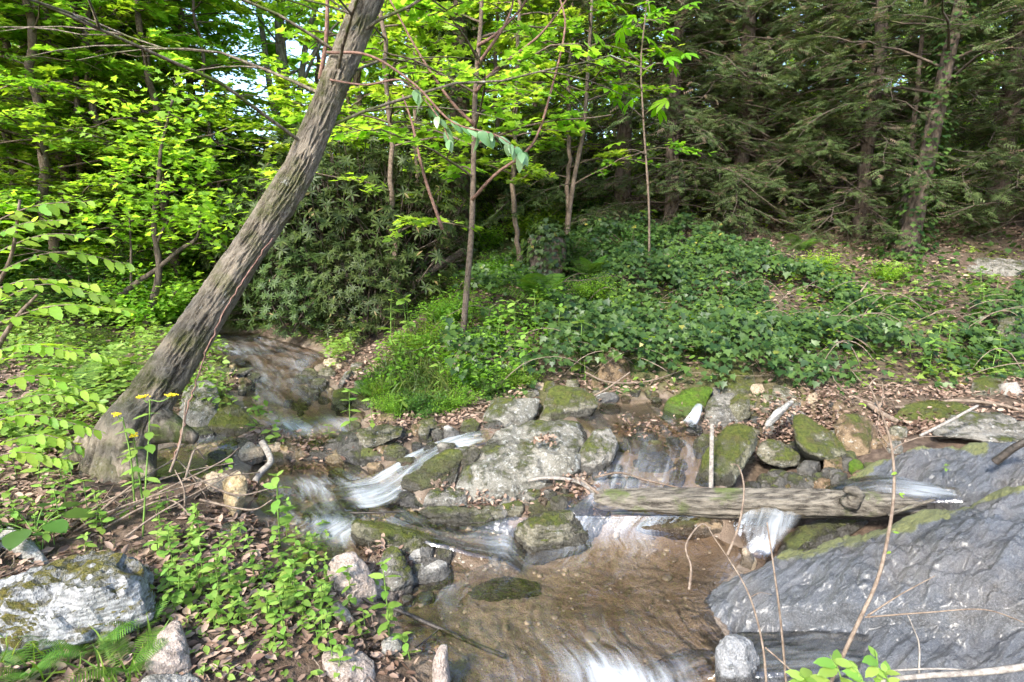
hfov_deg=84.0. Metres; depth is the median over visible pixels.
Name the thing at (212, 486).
bramble cane
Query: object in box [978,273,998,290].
herb
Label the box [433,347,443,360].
herb
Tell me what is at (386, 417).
rock
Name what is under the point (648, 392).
rock
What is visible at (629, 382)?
stick
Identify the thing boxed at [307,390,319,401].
rock
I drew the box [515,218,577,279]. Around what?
ivy stump
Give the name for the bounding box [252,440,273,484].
driftwood
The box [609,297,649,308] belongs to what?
fern
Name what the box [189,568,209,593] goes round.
herb
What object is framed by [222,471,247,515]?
rock
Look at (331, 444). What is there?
rock
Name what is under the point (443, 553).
rock
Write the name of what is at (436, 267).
rotten log
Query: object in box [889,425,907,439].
rock
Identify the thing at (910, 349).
herb
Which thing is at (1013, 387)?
rock
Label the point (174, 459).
bramble cane
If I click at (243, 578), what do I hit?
herb
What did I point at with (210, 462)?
rock
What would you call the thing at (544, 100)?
understory tree
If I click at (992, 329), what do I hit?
herb
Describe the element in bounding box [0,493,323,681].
ground cover
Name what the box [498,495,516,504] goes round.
rock
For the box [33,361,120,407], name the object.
fern
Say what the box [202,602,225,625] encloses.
herb
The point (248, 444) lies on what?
rock
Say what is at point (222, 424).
rock
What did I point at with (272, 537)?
herb
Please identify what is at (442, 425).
rock
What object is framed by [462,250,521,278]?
bank shrub
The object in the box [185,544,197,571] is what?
herb
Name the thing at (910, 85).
understory tree
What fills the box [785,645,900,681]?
foreground shoot
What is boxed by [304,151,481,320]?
rhododendron
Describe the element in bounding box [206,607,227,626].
herb
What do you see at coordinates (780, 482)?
rock
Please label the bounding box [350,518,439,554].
rock
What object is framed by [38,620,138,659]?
fern
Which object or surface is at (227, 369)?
rock
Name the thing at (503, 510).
rock
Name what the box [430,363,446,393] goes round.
herb
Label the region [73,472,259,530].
bramble cane
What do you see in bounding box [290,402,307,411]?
rock
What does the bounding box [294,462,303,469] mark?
rock
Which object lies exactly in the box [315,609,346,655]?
herb
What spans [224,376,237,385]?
rock
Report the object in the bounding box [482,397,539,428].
rock
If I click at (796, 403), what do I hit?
rock
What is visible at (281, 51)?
forked tree
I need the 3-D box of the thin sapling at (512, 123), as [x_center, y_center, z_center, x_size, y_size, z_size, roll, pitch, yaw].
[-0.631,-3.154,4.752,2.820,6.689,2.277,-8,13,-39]
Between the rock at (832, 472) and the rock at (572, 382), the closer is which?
the rock at (832, 472)
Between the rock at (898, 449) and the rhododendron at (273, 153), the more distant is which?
the rhododendron at (273, 153)
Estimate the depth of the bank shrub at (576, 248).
6.66 m
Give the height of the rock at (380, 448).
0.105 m
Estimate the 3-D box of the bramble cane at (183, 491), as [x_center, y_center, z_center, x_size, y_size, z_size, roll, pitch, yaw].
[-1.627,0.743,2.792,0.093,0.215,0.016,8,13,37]
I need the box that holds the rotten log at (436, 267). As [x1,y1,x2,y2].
[401,248,465,294]
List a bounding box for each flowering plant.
[111,412,143,509]
[121,432,144,498]
[133,393,178,536]
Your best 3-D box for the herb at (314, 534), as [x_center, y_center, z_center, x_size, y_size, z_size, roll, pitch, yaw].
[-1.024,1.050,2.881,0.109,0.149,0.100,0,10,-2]
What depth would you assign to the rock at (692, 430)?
3.86 m
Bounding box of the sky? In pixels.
[132,0,1011,173]
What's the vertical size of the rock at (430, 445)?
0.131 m
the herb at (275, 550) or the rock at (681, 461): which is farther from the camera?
the rock at (681, 461)
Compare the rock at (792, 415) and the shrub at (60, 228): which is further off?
the shrub at (60, 228)
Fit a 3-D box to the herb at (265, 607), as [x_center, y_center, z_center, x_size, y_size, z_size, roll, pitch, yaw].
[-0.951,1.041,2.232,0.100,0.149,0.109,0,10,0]
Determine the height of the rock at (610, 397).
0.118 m
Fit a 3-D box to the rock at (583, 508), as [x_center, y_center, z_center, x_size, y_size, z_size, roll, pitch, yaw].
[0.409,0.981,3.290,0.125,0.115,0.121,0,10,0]
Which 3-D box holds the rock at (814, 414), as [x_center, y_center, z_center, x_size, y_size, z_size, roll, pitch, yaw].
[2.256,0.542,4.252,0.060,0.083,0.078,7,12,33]
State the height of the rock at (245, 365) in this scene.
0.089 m
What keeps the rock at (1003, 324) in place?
on the ground at (594, 602)
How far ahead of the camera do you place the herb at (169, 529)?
2.67 m
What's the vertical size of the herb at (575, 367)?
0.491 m
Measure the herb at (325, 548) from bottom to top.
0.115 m
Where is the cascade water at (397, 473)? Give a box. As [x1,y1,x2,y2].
[321,430,487,508]
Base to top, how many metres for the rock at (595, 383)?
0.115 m
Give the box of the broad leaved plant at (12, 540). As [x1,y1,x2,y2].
[0,501,97,550]
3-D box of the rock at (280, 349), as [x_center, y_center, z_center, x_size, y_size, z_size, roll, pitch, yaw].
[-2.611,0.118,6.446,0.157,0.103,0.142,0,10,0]
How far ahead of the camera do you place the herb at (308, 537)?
2.82 m
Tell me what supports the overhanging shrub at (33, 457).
on the ground at (594, 602)
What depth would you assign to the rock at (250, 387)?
4.94 m
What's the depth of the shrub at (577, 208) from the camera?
9.03 m
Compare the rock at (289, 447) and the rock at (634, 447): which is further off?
the rock at (289, 447)
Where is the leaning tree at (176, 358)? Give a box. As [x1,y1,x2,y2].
[0,0,652,484]
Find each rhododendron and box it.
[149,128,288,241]
[191,152,372,331]
[197,213,319,316]
[231,118,396,291]
[243,126,433,325]
[245,238,358,341]
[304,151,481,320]
[312,236,426,345]
[333,110,485,268]
[470,124,558,234]
[503,109,614,223]
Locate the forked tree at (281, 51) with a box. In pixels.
[222,0,338,150]
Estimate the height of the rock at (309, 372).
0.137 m
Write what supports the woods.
on the ground at (594, 602)
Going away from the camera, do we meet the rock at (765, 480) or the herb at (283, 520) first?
the herb at (283, 520)
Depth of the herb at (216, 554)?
2.51 m
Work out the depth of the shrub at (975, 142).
11.04 m
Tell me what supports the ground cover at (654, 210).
on the ground at (594, 602)
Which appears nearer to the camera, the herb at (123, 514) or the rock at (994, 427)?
the herb at (123, 514)
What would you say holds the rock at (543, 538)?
on the ground at (594, 602)
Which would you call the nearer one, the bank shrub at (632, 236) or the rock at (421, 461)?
the rock at (421, 461)
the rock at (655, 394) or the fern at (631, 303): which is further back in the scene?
the fern at (631, 303)
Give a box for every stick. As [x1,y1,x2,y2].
[346,499,399,516]
[574,476,598,493]
[585,370,682,383]
[594,372,629,395]
[595,472,677,486]
[709,424,713,487]
[819,281,867,338]
[866,401,899,423]
[919,405,978,436]
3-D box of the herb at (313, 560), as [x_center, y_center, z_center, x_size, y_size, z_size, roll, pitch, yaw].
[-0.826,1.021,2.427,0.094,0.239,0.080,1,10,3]
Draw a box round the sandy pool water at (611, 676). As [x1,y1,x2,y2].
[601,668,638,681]
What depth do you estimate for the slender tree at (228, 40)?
8.76 m
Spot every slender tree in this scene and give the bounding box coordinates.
[0,0,173,224]
[0,0,208,277]
[1,0,261,110]
[483,0,713,233]
[799,0,1018,245]
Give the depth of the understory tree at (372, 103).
11.47 m
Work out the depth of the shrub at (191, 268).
8.05 m
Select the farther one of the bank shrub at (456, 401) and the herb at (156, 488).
the bank shrub at (456, 401)
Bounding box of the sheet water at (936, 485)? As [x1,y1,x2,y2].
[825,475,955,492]
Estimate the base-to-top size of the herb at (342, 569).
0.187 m
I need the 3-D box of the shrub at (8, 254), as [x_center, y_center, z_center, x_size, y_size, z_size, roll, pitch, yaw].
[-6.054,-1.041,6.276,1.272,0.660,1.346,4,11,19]
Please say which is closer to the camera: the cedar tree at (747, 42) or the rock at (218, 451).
the rock at (218, 451)
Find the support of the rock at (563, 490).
on the ground at (594, 602)
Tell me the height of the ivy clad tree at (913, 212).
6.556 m
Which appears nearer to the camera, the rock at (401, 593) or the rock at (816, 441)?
the rock at (401, 593)
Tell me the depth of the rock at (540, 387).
4.61 m
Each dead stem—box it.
[685,523,715,589]
[712,535,789,681]
[726,463,744,554]
[766,522,786,681]
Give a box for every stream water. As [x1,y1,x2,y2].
[210,332,345,412]
[580,400,693,438]
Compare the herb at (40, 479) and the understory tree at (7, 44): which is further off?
the understory tree at (7, 44)
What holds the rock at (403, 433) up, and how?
on the ground at (594, 602)
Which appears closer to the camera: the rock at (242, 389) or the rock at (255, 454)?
the rock at (255, 454)
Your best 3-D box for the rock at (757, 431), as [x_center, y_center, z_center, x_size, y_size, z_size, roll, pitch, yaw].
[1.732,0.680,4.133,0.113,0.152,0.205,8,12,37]
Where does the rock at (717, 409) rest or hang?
on the ground at (594, 602)
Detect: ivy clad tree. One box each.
[301,0,564,267]
[759,0,1023,259]
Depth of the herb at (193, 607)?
2.18 m
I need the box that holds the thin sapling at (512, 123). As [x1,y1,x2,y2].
[275,0,613,332]
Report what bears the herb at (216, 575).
on the ground at (594, 602)
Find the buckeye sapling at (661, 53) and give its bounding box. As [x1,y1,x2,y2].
[592,0,701,288]
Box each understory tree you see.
[0,0,183,177]
[0,0,202,251]
[0,0,214,196]
[0,0,240,292]
[0,0,252,236]
[0,0,260,245]
[0,0,265,279]
[0,0,273,189]
[0,0,288,247]
[0,0,288,278]
[0,0,306,312]
[0,0,368,197]
[0,2,208,219]
[0,4,224,140]
[0,9,155,184]
[0,36,67,165]
[0,38,139,149]
[0,41,74,154]
[2,3,187,185]
[11,2,218,97]
[85,0,259,184]
[170,0,546,260]
[178,0,419,174]
[273,0,503,189]
[290,9,495,180]
[299,7,432,152]
[364,0,609,215]
[389,10,499,182]
[404,0,605,171]
[417,2,698,169]
[448,0,643,179]
[482,0,691,187]
[509,16,613,179]
[556,1,717,173]
[583,25,665,159]
[615,0,791,183]
[634,0,739,169]
[635,1,885,151]
[729,0,888,168]
[732,0,983,184]
[775,0,1005,133]
[786,0,967,143]
[857,1,1023,154]
[949,30,997,119]
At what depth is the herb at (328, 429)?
4.09 m
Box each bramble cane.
[71,462,234,525]
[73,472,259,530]
[81,459,205,528]
[97,447,239,526]
[103,491,200,528]
[124,469,239,537]
[169,400,186,472]
[175,469,185,514]
[184,442,215,478]
[189,474,267,495]
[199,499,271,510]
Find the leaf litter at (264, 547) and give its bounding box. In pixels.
[0,189,1023,681]
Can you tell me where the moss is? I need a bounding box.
[2,536,152,570]
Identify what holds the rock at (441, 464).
on the ground at (594, 602)
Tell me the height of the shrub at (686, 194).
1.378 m
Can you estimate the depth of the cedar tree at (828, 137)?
8.19 m
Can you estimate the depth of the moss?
2.58 m
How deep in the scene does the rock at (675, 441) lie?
3.76 m
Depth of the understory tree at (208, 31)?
7.49 m
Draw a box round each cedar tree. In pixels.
[476,0,818,240]
[521,0,843,250]
[583,0,924,251]
[633,0,814,216]
[633,0,900,233]
[659,0,1009,249]
[701,0,1023,261]
[768,0,1023,209]
[810,0,1023,226]
[843,0,1023,253]
[922,0,1023,201]
[973,7,1023,210]
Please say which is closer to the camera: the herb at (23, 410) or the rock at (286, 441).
the herb at (23, 410)
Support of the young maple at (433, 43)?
on the ground at (594, 602)
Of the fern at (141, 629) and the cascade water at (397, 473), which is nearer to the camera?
the fern at (141, 629)
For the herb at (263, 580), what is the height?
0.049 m
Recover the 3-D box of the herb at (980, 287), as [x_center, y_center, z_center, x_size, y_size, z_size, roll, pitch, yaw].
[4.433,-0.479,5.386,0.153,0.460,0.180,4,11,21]
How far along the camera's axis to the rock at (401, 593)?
2.71 m
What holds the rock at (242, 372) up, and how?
on the ground at (594, 602)
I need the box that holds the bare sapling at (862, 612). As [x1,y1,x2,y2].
[829,371,1023,681]
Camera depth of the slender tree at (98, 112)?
8.24 m
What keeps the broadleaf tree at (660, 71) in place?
on the ground at (594, 602)
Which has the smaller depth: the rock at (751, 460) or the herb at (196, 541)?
the herb at (196, 541)
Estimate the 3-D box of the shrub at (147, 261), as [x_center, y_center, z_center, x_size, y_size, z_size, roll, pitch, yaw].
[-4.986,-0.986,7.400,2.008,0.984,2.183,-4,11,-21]
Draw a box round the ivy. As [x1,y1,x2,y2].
[437,208,1023,403]
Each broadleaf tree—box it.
[258,0,514,149]
[489,2,638,128]
[593,6,789,162]
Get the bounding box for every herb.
[0,388,16,437]
[0,405,14,440]
[0,486,32,528]
[0,509,15,528]
[3,458,25,478]
[5,500,24,528]
[19,405,35,431]
[20,443,58,477]
[26,507,45,548]
[31,468,52,487]
[32,530,50,548]
[41,531,54,544]
[45,478,61,512]
[46,404,65,435]
[46,482,71,528]
[55,452,78,475]
[57,473,73,501]
[70,479,102,522]
[76,532,96,551]
[86,489,115,534]
[86,507,106,532]
[116,496,136,517]
[143,528,170,557]
[147,499,164,517]
[148,503,167,523]
[150,484,167,499]
[151,518,166,543]
[156,537,186,564]
[157,533,172,548]
[157,562,181,600]
[158,521,185,573]
[159,490,178,510]
[159,588,184,615]
[164,525,178,537]
[165,565,196,610]
[168,557,190,576]
[170,525,181,540]
[171,579,195,605]
[174,573,193,596]
[180,534,201,552]
[184,530,200,550]
[184,561,209,597]
[185,508,205,541]
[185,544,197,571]
[186,519,203,540]
[189,503,209,537]
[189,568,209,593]
[190,532,214,576]
[190,604,205,617]
[199,564,234,615]
[201,583,230,625]
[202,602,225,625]
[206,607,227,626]
[211,532,231,581]
[211,553,222,564]
[215,599,242,627]
[219,543,243,596]
[221,531,242,551]
[222,573,241,596]
[224,522,241,544]
[231,521,246,532]
[231,596,253,620]
[233,562,255,586]
[239,534,264,581]
[245,616,256,627]
[246,599,255,610]
[249,588,266,610]
[251,588,281,624]
[258,560,272,581]
[258,575,267,584]
[263,470,295,546]
[263,627,284,641]
[265,608,284,628]
[267,545,287,566]
[269,531,282,546]
[269,590,293,639]
[270,553,292,586]
[271,641,281,652]
[272,566,292,594]
[273,579,290,595]
[274,577,296,613]
[277,564,296,602]
[278,640,292,656]
[279,497,293,537]
[281,559,305,610]
[281,576,300,606]
[286,547,310,567]
[287,590,302,605]
[288,526,302,558]
[291,547,307,568]
[294,582,311,632]
[296,599,318,629]
[296,615,309,638]
[300,531,318,564]
[300,532,319,559]
[305,554,332,604]
[307,614,325,657]
[308,580,332,637]
[308,587,320,609]
[314,535,324,544]
[314,544,322,558]
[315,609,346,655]
[316,519,330,537]
[317,588,338,608]
[318,529,334,551]
[318,552,330,579]
[320,424,333,437]
[320,583,339,622]
[324,574,333,592]
[328,645,350,677]
[332,609,345,621]
[336,565,356,604]
[339,388,359,428]
[342,594,356,607]
[344,635,354,646]
[350,620,368,637]
[356,607,372,631]
[362,398,380,428]
[368,558,401,639]
[377,289,401,344]
[381,607,396,632]
[388,351,404,369]
[390,296,398,328]
[391,332,404,361]
[392,298,409,337]
[392,397,407,418]
[392,631,420,659]
[395,294,419,336]
[400,319,410,337]
[421,272,437,301]
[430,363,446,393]
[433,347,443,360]
[435,274,447,301]
[440,313,459,327]
[451,343,462,383]
[489,304,500,332]
[493,315,507,353]
[506,299,528,360]
[515,331,531,382]
[524,288,543,344]
[549,303,570,342]
[571,318,594,373]
[577,352,592,379]
[857,309,874,345]
[858,287,874,316]
[900,328,921,357]
[914,340,941,370]
[921,337,946,374]
[937,321,961,359]
[968,266,990,310]
[974,284,992,320]
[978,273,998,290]
[981,328,1000,346]
[988,345,1010,371]
[994,333,1009,368]
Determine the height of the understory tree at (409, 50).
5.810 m
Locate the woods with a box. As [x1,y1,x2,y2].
[12,1,1005,162]
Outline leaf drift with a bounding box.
[205,371,1023,679]
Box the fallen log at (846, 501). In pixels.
[594,486,935,518]
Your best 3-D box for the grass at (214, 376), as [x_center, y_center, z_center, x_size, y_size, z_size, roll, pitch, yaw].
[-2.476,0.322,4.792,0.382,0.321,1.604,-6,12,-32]
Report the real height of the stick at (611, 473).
0.085 m
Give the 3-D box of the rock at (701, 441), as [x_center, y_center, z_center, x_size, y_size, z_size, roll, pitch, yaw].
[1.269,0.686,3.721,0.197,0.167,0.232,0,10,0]
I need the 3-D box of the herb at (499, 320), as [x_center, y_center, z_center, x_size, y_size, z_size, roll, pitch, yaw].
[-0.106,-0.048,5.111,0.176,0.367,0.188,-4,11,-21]
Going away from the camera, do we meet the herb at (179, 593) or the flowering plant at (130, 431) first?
the herb at (179, 593)
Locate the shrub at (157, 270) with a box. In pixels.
[11,61,291,328]
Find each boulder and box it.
[0,549,155,655]
[455,419,587,503]
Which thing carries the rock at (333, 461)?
on the ground at (594, 602)
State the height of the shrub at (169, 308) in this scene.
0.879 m
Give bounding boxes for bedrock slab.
[703,485,1023,681]
[838,442,1023,510]
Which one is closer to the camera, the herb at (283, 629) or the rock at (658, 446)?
the herb at (283, 629)
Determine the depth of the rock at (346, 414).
4.36 m
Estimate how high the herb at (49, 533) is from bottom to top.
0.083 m
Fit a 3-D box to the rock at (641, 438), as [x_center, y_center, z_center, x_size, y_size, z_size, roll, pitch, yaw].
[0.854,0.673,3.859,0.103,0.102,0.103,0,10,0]
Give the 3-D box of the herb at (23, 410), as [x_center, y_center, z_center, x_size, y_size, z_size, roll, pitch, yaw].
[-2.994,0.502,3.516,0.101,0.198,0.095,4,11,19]
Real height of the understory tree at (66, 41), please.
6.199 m
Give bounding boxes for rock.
[0,526,48,563]
[139,673,200,681]
[145,621,191,674]
[179,380,219,426]
[190,425,213,442]
[205,456,233,470]
[205,471,228,493]
[207,395,260,439]
[208,362,221,370]
[208,450,226,459]
[209,453,226,458]
[218,437,250,450]
[219,521,244,536]
[222,347,235,355]
[222,367,233,375]
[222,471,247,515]
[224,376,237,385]
[229,363,234,372]
[234,347,278,354]
[234,358,244,363]
[235,367,253,377]
[236,362,250,367]
[237,444,244,448]
[238,377,251,386]
[238,384,246,396]
[238,446,263,464]
[242,442,255,448]
[244,334,259,341]
[246,381,254,391]
[247,372,260,382]
[257,435,276,444]
[257,453,266,465]
[268,442,280,451]
[272,451,284,468]
[275,347,286,352]
[279,450,295,465]
[280,443,296,451]
[281,464,291,474]
[282,437,308,451]
[283,399,296,407]
[286,383,296,389]
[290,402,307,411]
[293,374,307,383]
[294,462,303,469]
[295,358,305,365]
[295,447,307,464]
[297,360,306,367]
[297,398,309,406]
[297,409,303,416]
[298,377,309,384]
[298,386,320,395]
[301,499,369,525]
[302,368,317,378]
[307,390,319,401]
[307,455,312,463]
[308,442,332,463]
[309,354,319,357]
[309,440,321,449]
[310,378,326,391]
[317,368,335,379]
[318,397,328,404]
[322,645,375,681]
[323,358,338,366]
[325,439,336,451]
[325,454,344,471]
[327,467,352,487]
[327,551,376,606]
[328,388,333,402]
[331,387,352,410]
[331,602,355,627]
[335,405,346,416]
[335,425,403,467]
[338,370,351,387]
[340,519,352,532]
[341,420,360,431]
[343,410,351,416]
[345,482,384,497]
[348,465,359,474]
[350,366,361,371]
[350,393,381,408]
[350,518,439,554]
[351,363,364,369]
[356,423,402,446]
[362,404,370,410]
[367,462,384,477]
[373,489,422,509]
[374,443,386,453]
[376,413,396,424]
[376,579,383,590]
[377,546,413,594]
[377,589,386,600]
[381,636,402,657]
[383,444,407,460]
[383,591,396,602]
[393,504,507,533]
[393,602,403,616]
[395,463,406,474]
[395,590,404,599]
[396,426,405,438]
[396,457,416,469]
[400,465,458,492]
[401,460,415,473]
[402,594,413,606]
[405,429,412,435]
[408,546,433,563]
[411,424,420,436]
[411,442,422,453]
[412,564,420,573]
[412,574,417,587]
[415,559,452,589]
[417,457,427,468]
[417,590,434,604]
[418,416,437,432]
[418,424,429,443]
[418,580,432,590]
[419,447,462,480]
[422,441,437,458]
[423,486,467,507]
[427,556,436,561]
[430,428,443,441]
[432,644,449,681]
[435,547,451,564]
[437,442,456,453]
[439,423,445,429]
[443,425,459,441]
[457,446,467,452]
[459,418,479,437]
[460,446,480,467]
[461,433,468,438]
[467,576,541,601]
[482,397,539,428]
[495,505,507,516]
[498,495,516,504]
[501,499,523,520]
[512,509,590,565]
[517,492,522,500]
[522,489,540,505]
[525,389,538,396]
[525,392,535,397]
[528,494,583,517]
[535,382,543,389]
[538,496,547,506]
[539,385,597,420]
[542,489,556,500]
[543,381,554,391]
[550,495,569,510]
[554,480,570,493]
[566,379,578,386]
[571,497,579,503]
[573,501,593,514]
[575,513,583,524]
[579,428,618,476]
[582,525,593,541]
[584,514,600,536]
[591,378,602,387]
[592,387,599,392]
[592,470,605,480]
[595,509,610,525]
[596,392,618,403]
[598,347,630,381]
[599,403,620,414]
[604,464,613,478]
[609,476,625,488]
[613,464,622,475]
[618,441,627,452]
[621,395,630,403]
[623,436,635,449]
[625,420,639,433]
[627,476,637,487]
[629,439,641,454]
[630,388,640,396]
[632,433,644,441]
[633,459,639,467]
[635,516,722,539]
[638,450,674,472]
[639,442,646,453]
[640,432,657,442]
[645,389,651,398]
[647,440,664,452]
[650,392,658,399]
[651,397,661,407]
[660,385,712,420]
[665,437,679,445]
[665,443,681,457]
[667,386,676,392]
[669,470,685,486]
[675,463,687,471]
[676,458,686,464]
[679,439,685,447]
[685,424,702,435]
[692,433,715,458]
[694,422,757,487]
[701,446,708,453]
[704,393,737,429]
[710,387,720,397]
[715,367,755,395]
[715,633,759,681]
[729,392,750,420]
[740,547,756,569]
[745,481,761,487]
[747,455,754,463]
[748,416,759,427]
[749,426,759,440]
[750,383,764,396]
[750,399,756,408]
[756,438,799,468]
[756,471,786,487]
[760,402,771,412]
[762,393,774,401]
[762,425,775,438]
[765,400,793,425]
[767,470,781,476]
[769,396,776,405]
[771,441,823,467]
[772,385,796,401]
[772,478,786,487]
[777,518,867,554]
[780,418,791,427]
[783,471,800,483]
[786,410,805,424]
[789,476,802,487]
[791,400,800,407]
[793,414,846,460]
[796,475,814,487]
[797,394,807,405]
[797,461,817,475]
[803,460,820,471]
[806,392,817,407]
[810,408,818,417]
[812,472,827,480]
[813,478,830,488]
[821,467,835,478]
[823,457,842,470]
[827,398,837,408]
[829,469,842,479]
[830,472,847,488]
[831,400,844,415]
[833,413,876,455]
[841,450,856,458]
[842,458,852,471]
[848,459,863,474]
[863,462,873,467]
[871,438,882,448]
[881,435,901,446]
[886,441,903,453]
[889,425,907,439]
[894,399,969,425]
[932,410,1023,442]
[962,257,1023,275]
[970,376,1007,394]
[996,316,1023,351]
[998,382,1022,395]
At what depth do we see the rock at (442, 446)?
3.66 m
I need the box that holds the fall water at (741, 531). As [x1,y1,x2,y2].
[733,507,802,563]
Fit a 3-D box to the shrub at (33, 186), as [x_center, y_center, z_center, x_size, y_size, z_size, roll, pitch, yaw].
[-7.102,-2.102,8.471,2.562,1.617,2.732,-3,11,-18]
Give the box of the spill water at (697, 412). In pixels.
[670,406,700,427]
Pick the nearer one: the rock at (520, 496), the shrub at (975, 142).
the rock at (520, 496)
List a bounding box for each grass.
[0,609,187,681]
[195,352,236,399]
[349,314,472,409]
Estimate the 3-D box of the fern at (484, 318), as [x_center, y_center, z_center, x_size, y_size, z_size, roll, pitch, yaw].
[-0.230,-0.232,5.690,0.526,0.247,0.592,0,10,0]
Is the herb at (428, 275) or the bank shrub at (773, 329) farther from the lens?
the herb at (428, 275)
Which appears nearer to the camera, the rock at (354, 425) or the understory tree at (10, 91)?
the rock at (354, 425)
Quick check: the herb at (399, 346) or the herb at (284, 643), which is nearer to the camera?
the herb at (284, 643)
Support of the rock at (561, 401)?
on the ground at (594, 602)
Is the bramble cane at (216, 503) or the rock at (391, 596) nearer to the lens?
the rock at (391, 596)
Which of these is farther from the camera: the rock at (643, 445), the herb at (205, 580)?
the rock at (643, 445)
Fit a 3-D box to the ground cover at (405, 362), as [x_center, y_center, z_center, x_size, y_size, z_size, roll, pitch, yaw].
[-0.296,-0.347,5.672,1.587,1.174,3.065,3,10,16]
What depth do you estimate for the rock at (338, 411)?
4.40 m
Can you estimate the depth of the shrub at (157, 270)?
6.06 m
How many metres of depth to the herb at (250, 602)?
2.27 m
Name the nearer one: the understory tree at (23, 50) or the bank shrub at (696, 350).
the bank shrub at (696, 350)
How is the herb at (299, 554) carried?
on the ground at (594, 602)
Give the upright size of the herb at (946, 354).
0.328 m
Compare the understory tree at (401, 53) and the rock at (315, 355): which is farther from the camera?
the understory tree at (401, 53)
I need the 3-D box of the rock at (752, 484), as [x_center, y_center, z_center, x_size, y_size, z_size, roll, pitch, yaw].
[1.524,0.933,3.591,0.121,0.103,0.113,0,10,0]
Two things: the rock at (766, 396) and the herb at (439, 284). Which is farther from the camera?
the herb at (439, 284)
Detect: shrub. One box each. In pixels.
[0,135,37,188]
[0,151,143,239]
[0,199,137,471]
[0,208,127,266]
[0,213,107,282]
[0,228,32,271]
[0,238,191,314]
[1,174,58,240]
[2,209,141,267]
[5,233,47,268]
[11,61,291,328]
[33,229,208,296]
[36,196,149,262]
[61,210,150,262]
[73,256,203,328]
[92,227,214,286]
[94,165,205,261]
[134,230,214,265]
[146,156,251,212]
[353,379,397,398]
[363,389,420,417]
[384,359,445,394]
[391,317,458,354]
[392,383,452,419]
[403,174,505,236]
[404,286,492,321]
[420,380,485,414]
[434,360,505,392]
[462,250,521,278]
[467,369,512,398]
[473,215,512,250]
[474,329,526,350]
[482,185,549,222]
[486,198,582,241]
[493,364,543,390]
[503,298,553,327]
[508,206,556,229]
[518,176,626,231]
[545,231,604,271]
[553,332,606,351]
[557,166,661,220]
[563,270,626,300]
[593,220,669,256]
[602,325,634,347]
[631,155,680,198]
[632,133,723,217]
[643,249,691,281]
[673,338,703,354]
[685,231,737,258]
[718,274,767,299]
[758,315,792,340]
[791,248,852,274]
[839,115,987,202]
[861,258,913,281]
[956,137,1018,155]
[972,121,1023,171]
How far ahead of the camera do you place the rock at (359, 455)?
3.86 m
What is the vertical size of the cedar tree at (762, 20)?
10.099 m
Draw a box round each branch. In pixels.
[318,0,528,172]
[361,597,505,658]
[528,476,594,493]
[881,615,1023,681]
[894,399,1023,412]
[991,438,1023,464]
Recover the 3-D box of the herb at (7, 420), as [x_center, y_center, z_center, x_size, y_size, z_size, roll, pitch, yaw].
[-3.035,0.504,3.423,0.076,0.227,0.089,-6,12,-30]
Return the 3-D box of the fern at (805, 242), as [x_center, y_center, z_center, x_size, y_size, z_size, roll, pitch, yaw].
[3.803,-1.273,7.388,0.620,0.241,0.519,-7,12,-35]
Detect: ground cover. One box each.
[0,251,384,472]
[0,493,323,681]
[71,118,1023,276]
[357,260,565,396]
[442,232,1023,390]
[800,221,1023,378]
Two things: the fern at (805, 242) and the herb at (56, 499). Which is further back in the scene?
the fern at (805, 242)
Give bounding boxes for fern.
[0,641,68,681]
[14,635,46,653]
[25,348,144,382]
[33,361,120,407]
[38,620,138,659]
[60,626,168,681]
[64,296,149,324]
[102,596,172,632]
[337,377,414,397]
[468,306,510,326]
[483,266,579,304]
[556,255,617,276]
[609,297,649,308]
[779,233,822,250]
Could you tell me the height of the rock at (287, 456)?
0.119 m
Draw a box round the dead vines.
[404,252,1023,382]
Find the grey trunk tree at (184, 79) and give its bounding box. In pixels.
[138,14,247,110]
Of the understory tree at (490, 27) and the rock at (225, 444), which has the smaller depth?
the rock at (225, 444)
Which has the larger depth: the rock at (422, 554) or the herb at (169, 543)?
the rock at (422, 554)
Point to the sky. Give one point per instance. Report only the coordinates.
(293, 44)
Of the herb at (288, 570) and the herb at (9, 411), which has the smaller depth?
the herb at (288, 570)
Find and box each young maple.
[120,0,277,228]
[234,0,464,209]
[250,0,538,316]
[288,0,502,275]
[421,0,567,235]
[425,0,604,260]
[471,0,683,230]
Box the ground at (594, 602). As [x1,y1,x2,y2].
[0,88,1023,681]
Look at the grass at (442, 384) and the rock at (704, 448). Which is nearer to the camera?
the rock at (704, 448)
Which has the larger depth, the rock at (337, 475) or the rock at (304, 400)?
the rock at (304, 400)
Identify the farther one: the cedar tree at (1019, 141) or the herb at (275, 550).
the cedar tree at (1019, 141)
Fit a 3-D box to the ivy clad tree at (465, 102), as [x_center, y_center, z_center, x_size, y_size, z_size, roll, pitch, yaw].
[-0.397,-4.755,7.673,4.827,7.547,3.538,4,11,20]
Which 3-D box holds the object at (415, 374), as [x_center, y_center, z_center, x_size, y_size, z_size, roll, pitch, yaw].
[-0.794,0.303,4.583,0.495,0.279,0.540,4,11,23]
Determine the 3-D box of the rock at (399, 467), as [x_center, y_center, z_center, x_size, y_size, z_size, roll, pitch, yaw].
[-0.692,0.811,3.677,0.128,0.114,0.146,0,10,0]
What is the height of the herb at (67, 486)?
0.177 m
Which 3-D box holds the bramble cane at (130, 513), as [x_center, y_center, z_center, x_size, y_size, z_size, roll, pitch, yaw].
[-1.715,0.791,2.728,0.481,0.203,0.110,0,10,0]

